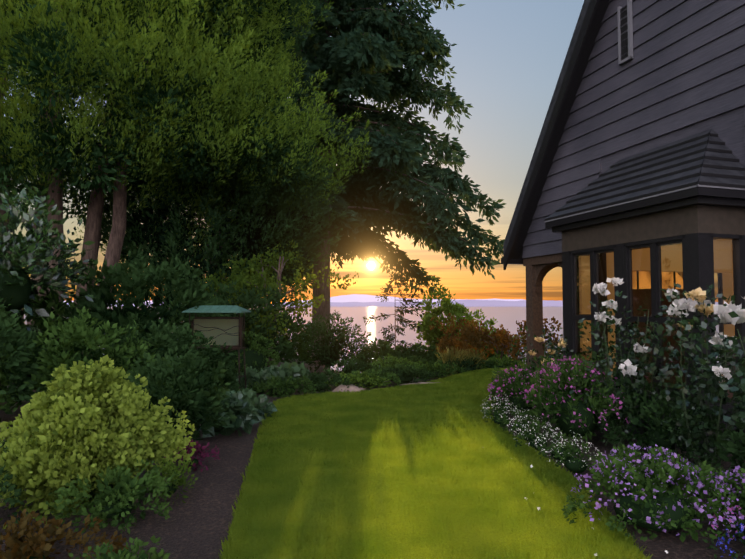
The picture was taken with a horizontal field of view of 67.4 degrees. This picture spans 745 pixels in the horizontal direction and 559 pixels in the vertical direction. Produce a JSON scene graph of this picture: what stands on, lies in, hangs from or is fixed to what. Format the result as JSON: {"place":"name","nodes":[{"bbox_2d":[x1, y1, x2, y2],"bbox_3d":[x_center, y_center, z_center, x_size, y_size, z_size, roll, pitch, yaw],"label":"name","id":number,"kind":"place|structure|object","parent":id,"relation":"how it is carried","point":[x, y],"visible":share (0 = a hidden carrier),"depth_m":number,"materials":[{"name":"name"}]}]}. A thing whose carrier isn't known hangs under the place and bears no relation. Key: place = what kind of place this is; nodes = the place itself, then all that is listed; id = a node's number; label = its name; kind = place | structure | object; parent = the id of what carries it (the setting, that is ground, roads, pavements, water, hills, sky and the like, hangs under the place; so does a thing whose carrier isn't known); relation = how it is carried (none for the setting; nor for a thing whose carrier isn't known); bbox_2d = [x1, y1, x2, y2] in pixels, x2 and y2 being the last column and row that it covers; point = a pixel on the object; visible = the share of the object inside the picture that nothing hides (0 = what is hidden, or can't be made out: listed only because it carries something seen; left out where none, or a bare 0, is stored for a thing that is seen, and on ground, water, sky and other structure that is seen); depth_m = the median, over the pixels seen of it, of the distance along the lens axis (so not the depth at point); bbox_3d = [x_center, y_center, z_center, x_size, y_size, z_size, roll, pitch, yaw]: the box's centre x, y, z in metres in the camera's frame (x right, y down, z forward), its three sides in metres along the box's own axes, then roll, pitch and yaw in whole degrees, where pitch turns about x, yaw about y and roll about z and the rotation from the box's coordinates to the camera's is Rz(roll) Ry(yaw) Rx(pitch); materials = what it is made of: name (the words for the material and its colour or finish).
{"place":"outdoors","nodes":[
{"label":"outdoors","id":0,"kind":"place"},
{"bbox_2d":[69,0,347,345],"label":"tree leaves","id":1,"kind":"object","parent":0,"point":[287,224],"depth_m":15.05,"materials":[{"name":"green plant"}]},
{"bbox_2d":[64,294,523,302],"bbox_3d":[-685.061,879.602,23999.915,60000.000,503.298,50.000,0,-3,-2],"label":"mountains","id":2,"kind":"structure","parent":0,"point":[357,298],"depth_m":24030.38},
{"bbox_2d":[4,0,717,302],"label":"sky","id":3,"kind":"structure","parent":0,"point":[508,57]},
{"bbox_2d":[368,263,373,268],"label":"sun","id":4,"kind":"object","parent":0,"point":[370,265],"visible":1,"depth_m":37839.40,"materials":[{"name":"white"}]},
{"bbox_2d":[24,306,719,372],"bbox_3d":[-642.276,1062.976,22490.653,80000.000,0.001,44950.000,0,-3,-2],"label":"sea","id":5,"kind":"structure","parent":0,"point":[507,317],"depth_m":1709.60,"materials":[{"name":"grey"}]},
{"bbox_2d":[0,358,744,558],"bbox_3d":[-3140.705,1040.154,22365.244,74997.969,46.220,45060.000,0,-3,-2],"label":"ground","id":6,"kind":"structure","parent":0,"point":[195,525],"depth_m":4.41,"materials":[{"name":"soil"}]},
{"bbox_2d":[0,185,103,344],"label":"laurel leaves","id":7,"kind":"object","parent":6,"relation":"on","point":[26,249],"visible":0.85,"depth_m":8.62,"materials":[{"name":"green plant"}]},
{"bbox_2d":[0,355,195,528],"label":"shrub","id":8,"kind":"object","parent":6,"relation":"on","point":[74,421],"visible":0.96,"depth_m":4.43,"materials":[{"name":"green plant"}]},
{"bbox_2d":[0,0,371,355],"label":"tree leaves","id":9,"kind":"object","parent":6,"relation":"on","point":[184,34],"depth_m":12.47,"materials":[{"name":"green plant"}]},
{"bbox_2d":[0,0,332,260],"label":"tree","id":10,"kind":"object","parent":9,"relation":"attached to","point":[60,163],"visible":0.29,"depth_m":12.70,"materials":[{"name":"green plant"}]},
{"bbox_2d":[164,440,219,472],"bbox_3d":[-1.810,1.752,5.619,0.553,0.349,0.481,0,-3,-2],"label":"plant","id":11,"kind":"object","parent":6,"relation":"on","point":[197,446],"visible":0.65,"depth_m":5.59,"materials":[{"name":"purple plant"}]},
{"bbox_2d":[100,1,326,327],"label":"tree","id":12,"kind":"object","parent":6,"relation":"on","point":[256,238],"visible":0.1,"depth_m":15.62,"materials":[{"name":"green plant"}]},
{"bbox_2d":[182,305,250,388],"bbox_3d":[-2.697,1.266,9.662,1.050,1.649,0.490,0,-3,8],"label":"garden art panel","id":13,"kind":"object","parent":6,"relation":"on","point":[229,331],"visible":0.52,"depth_m":9.65,"materials":[{"name":"metal"}]},
{"bbox_2d":[191,361,312,439],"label":"leafy plants","id":14,"kind":"object","parent":6,"relation":"on","point":[245,408],"visible":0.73,"depth_m":7.78,"materials":[{"name":"green plant"}]},
{"bbox_2d":[247,256,313,366],"bbox_3d":[-2.445,0.914,13.484,1.587,2.922,1.728,-2,-3,36],"label":"tree","id":15,"kind":"object","parent":6,"relation":"on","point":[279,271],"visible":0.27,"depth_m":13.39,"materials":[{"name":"brown plant"}]},
{"bbox_2d":[0,240,562,558],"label":"maple","id":16,"kind":"object","parent":6,"relation":"on","point":[22,548],"depth_m":13.23,"materials":[{"name":"plant"}]},
{"bbox_2d":[150,277,526,504],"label":"shrubs","id":17,"kind":"object","parent":6,"relation":"on","point":[457,309],"visible":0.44,"depth_m":38.03,"materials":[{"name":"green plant"}]},
{"bbox_2d":[332,384,365,392],"bbox_3d":[-0.462,2.078,10.532,0.681,0.217,0.468,0,-3,-2],"label":"rock","id":18,"kind":"object","parent":6,"relation":"on","point":[351,388],"visible":0.42,"depth_m":10.44,"materials":[{"name":"grey stone"}]},
{"bbox_2d":[194,0,505,368],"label":"cedar","id":19,"kind":"object","parent":6,"relation":"on","point":[340,57],"depth_m":23.69,"materials":[{"name":"green plant"}]},
{"bbox_2d":[0,241,744,558],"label":"dark shrubs","id":20,"kind":"object","parent":6,"relation":"on","point":[196,374],"visible":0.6,"depth_m":9.36,"materials":[{"name":"green plant"}]},
{"bbox_2d":[0,286,744,558],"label":"shrubs","id":21,"kind":"object","parent":6,"relation":"on","point":[123,487],"visible":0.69,"depth_m":6.17,"materials":[{"name":"green plant"}]},
{"bbox_2d":[0,271,744,558],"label":"plants","id":22,"kind":"object","parent":6,"relation":"on","point":[20,294],"visible":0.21,"depth_m":6.47,"materials":[{"name":"green plant"}]},
{"bbox_2d":[363,272,424,365],"bbox_3d":[1.229,6.181,29.998,4.662,13.326,5.873,1,-3,-23],"label":"tree","id":23,"kind":"object","parent":6,"relation":"on","point":[401,322],"depth_m":29.85,"materials":[{"name":"green plant"}]},
{"bbox_2d":[435,347,487,374],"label":"ornamental grass","id":24,"kind":"object","parent":6,"relation":"on","point":[448,355],"depth_m":12.88,"materials":[{"name":"green plant"}]},
{"bbox_2d":[475,330,525,363],"bbox_3d":[3.475,2.029,14.706,2.207,1.522,1.652,0,-3,-2],"label":"shrub","id":25,"kind":"object","parent":6,"relation":"on","point":[508,354],"visible":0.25,"depth_m":14.82,"materials":[{"name":"brown plant"}]},
{"bbox_2d":[480,277,744,555],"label":"white flowers","id":26,"kind":"object","parent":6,"relation":"on","point":[722,311],"visible":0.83,"depth_m":5.83,"materials":[{"name":"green plant"}]},
{"bbox_2d":[488,356,744,539],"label":"pink flowers","id":27,"kind":"object","parent":6,"relation":"on","point":[599,417],"visible":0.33,"depth_m":6.83,"materials":[{"name":"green plant"}]},
{"bbox_2d":[501,0,744,454],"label":"house","id":28,"kind":"structure","parent":6,"relation":"on","point":[634,180],"depth_m":7.68,"materials":[{"name":"grey wood"}]},
{"bbox_2d":[510,283,744,476],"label":"rose leaves","id":29,"kind":"object","parent":6,"relation":"on","point":[721,389],"visible":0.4,"depth_m":5.44,"materials":[{"name":"green plant"}]},
{"bbox_2d":[528,287,713,363],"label":"cream flowers","id":30,"kind":"object","parent":29,"relation":"attached to","point":[699,294],"visible":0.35,"depth_m":5.41,"materials":[{"name":"beige plant"}]},
{"bbox_2d":[601,308,658,446],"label":"rose canes","id":31,"kind":"object","parent":6,"relation":"on","point":[606,443],"visible":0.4,"depth_m":6.47,"materials":[{"name":"green plant"}]},
{"bbox_2d":[570,443,744,538],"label":"purple flowers","id":32,"kind":"object","parent":6,"relation":"on","point":[699,485],"visible":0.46,"depth_m":3.98,"materials":[{"name":"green plant"}]},
{"bbox_2d":[680,301,744,476],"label":"rose canes","id":33,"kind":"object","parent":6,"relation":"on","point":[706,438],"visible":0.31,"depth_m":5.31,"materials":[{"name":"green plant"}]},
{"bbox_2d":[716,523,744,558],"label":"blue flowers","id":34,"kind":"object","parent":6,"relation":"on","point":[729,539],"visible":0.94,"depth_m":3.50,"materials":[{"name":"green plant"}]},
{"bbox_2d":[737,329,744,354],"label":"rose canes","id":35,"kind":"object","parent":6,"relation":"on","point":[741,341],"visible":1,"depth_m":4.62,"materials":[{"name":"green plant"}]},
{"bbox_2d":[67,300,717,305],"bbox_3d":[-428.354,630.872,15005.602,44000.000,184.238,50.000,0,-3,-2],"label":"hills","id":36,"kind":"structure","parent":0,"point":[502,303],"depth_m":15090.98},
{"bbox_2d":[219,367,652,558],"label":"lawn","id":37,"kind":"structure","parent":0,"point":[442,469],"depth_m":4.89,"materials":[{"name":"green plant"}]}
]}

